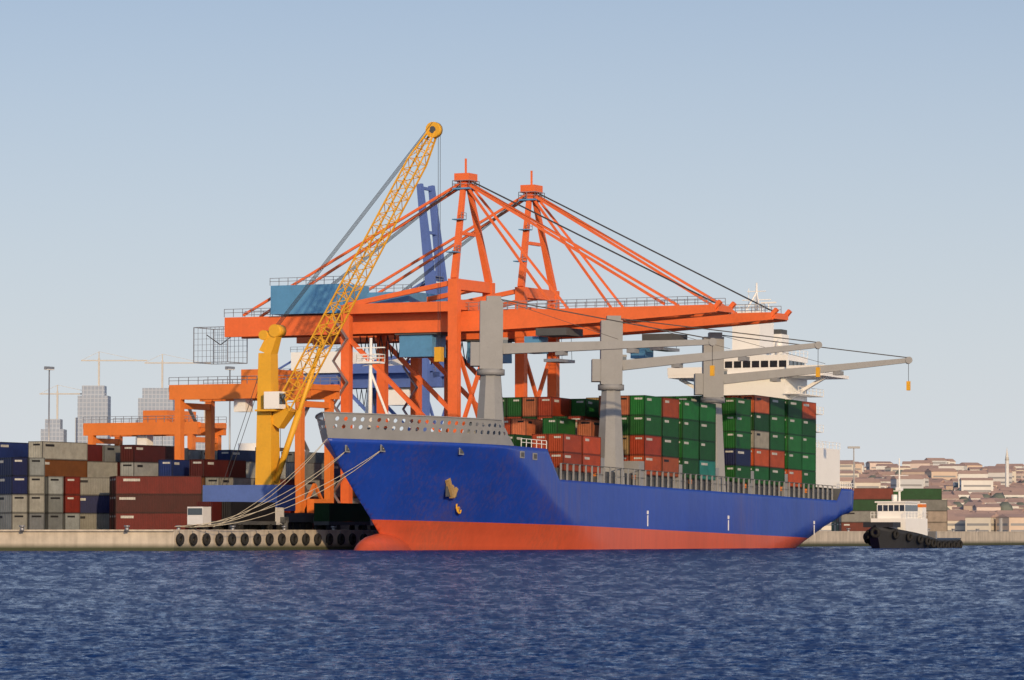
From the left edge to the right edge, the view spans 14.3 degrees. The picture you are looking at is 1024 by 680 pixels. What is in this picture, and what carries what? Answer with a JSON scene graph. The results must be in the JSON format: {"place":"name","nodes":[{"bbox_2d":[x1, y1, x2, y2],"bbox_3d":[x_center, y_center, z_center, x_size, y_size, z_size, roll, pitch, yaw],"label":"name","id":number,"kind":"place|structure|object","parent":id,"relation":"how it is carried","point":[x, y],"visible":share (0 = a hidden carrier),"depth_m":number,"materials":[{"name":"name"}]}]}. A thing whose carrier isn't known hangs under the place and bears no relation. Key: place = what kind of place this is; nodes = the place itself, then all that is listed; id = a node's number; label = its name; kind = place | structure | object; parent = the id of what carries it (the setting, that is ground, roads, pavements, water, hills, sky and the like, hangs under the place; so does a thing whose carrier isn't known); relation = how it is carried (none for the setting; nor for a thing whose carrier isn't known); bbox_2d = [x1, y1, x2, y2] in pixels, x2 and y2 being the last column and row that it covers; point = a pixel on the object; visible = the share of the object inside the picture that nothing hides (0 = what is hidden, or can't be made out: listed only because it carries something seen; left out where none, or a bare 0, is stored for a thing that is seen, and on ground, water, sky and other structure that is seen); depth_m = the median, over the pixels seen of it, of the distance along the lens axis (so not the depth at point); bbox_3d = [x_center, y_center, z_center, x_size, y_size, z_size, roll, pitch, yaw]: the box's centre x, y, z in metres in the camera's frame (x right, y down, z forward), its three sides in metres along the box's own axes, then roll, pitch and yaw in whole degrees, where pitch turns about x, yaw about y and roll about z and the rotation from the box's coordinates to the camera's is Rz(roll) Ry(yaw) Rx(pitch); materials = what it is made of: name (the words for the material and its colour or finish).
{"place":"outdoors","nodes":[
{"label":"outdoors","id":0,"kind":"place"},
{"bbox_2d":[40,352,204,449],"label":"distant towers","id":1,"kind":"structure","parent":0,"point":[94,402],"depth_m":3189.35,"materials":[{"name":"grey concrete"}]},
{"bbox_2d":[0,545,1023,679],"bbox_3d":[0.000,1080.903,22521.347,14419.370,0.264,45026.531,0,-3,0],"label":"sea","id":2,"kind":"structure","parent":0,"point":[835,613],"depth_m":111.32,"materials":[{"name":"blue liquid"}]},
{"bbox_2d":[322,438,853,549],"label":"ship hull","id":3,"kind":"object","parent":2,"relation":"on","point":[507,498],"visible":0.88,"depth_m":560.29,"materials":[{"name":"blue metal"}]},
{"bbox_2d":[315,412,513,445],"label":"ship bulwark","id":4,"kind":"object","parent":3,"relation":"attached to","point":[381,433],"visible":0.98,"depth_m":538.02,"materials":[{"name":"grey metal"}]},
{"bbox_2d":[326,283,912,549],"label":"ship fittings","id":5,"kind":"object","parent":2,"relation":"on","point":[757,359],"visible":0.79,"depth_m":587.56,"materials":[{"name":"grey metal"}]},
{"bbox_2d":[175,439,383,526],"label":"mooring lines","id":6,"kind":"object","parent":5,"relation":"attached to","point":[219,524],"visible":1,"depth_m":532.41,"materials":[{"name":"fabric"}]},
{"bbox_2d":[467,395,815,488],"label":"shipping containers","id":7,"kind":"object","parent":5,"relation":"on","point":[772,439],"visible":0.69,"depth_m":605.73,"materials":[{"name":"green metal"}]},
{"bbox_2d":[863,458,962,547],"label":"tug boat","id":8,"kind":"object","parent":2,"relation":"on","point":[895,523],"visible":0.94,"depth_m":633.00,"materials":[{"name":"white paint"}]},
{"bbox_2d":[0,525,1023,550],"bbox_3d":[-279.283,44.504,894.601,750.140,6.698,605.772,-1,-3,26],"label":"quay","id":9,"kind":"structure","parent":0,"point":[126,539],"depth_m":535.64,"materials":[{"name":"concrete"}]},
{"bbox_2d":[0,457,294,529],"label":"shipping containers","id":10,"kind":"object","parent":9,"relation":"on","point":[33,496],"visible":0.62,"depth_m":571.45,"materials":[{"name":"red metal"}]},
{"bbox_2d":[83,409,226,450],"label":"gantry crane","id":11,"kind":"object","parent":9,"relation":"on","point":[155,423],"visible":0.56,"depth_m":721.24,"materials":[{"name":"metal"}]},
{"bbox_2d":[0,441,369,529],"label":"shipping containers","id":12,"kind":"object","parent":9,"relation":"on","point":[73,459],"visible":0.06,"depth_m":600.04,"materials":[{"name":"metal"}]},
{"bbox_2d":[44,366,375,529],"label":"dock equipment","id":13,"kind":"object","parent":9,"relation":"on","point":[350,514],"visible":0.62,"depth_m":559.35,"materials":[{"name":"metal"}]},
{"bbox_2d":[169,369,339,512],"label":"gantry crane","id":14,"kind":"object","parent":9,"relation":"on","point":[239,395],"visible":0.51,"depth_m":605.35,"materials":[{"name":"metal"}]},
{"bbox_2d":[195,122,443,529],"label":"mobile harbour crane","id":15,"kind":"object","parent":9,"relation":"on","point":[275,412],"visible":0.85,"depth_m":568.90,"materials":[{"name":"yellow metal"}]},
{"bbox_2d":[278,183,447,431],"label":"gantry crane","id":16,"kind":"object","parent":9,"relation":"on","point":[432,376],"visible":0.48,"depth_m":837.14,"materials":[{"name":"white metal"}]},
{"bbox_2d":[193,158,736,529],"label":"gantry crane","id":17,"kind":"object","parent":9,"relation":"on","point":[421,325],"visible":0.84,"depth_m":609.60,"materials":[{"name":"metal"}]},
{"bbox_2d":[296,171,791,431],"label":"gantry crane","id":18,"kind":"object","parent":9,"relation":"on","point":[524,294],"visible":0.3,"depth_m":627.46,"materials":[{"name":"metal"}]},
{"bbox_2d":[831,446,1001,530],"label":"shipping containers","id":19,"kind":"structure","parent":9,"relation":"on","point":[864,505],"depth_m":926.96,"materials":[{"name":"metal"}]},
{"bbox_2d":[0,0,1023,466],"label":"sky","id":20,"kind":"structure","parent":0,"point":[859,163],"materials":[{"name":"blue"}]},
{"bbox_2d":[821,450,1023,531],"bbox_3d":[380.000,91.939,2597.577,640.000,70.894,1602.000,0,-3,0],"label":"hillside town","id":21,"kind":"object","parent":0,"point":[979,496],"depth_m":2434.00}
]}

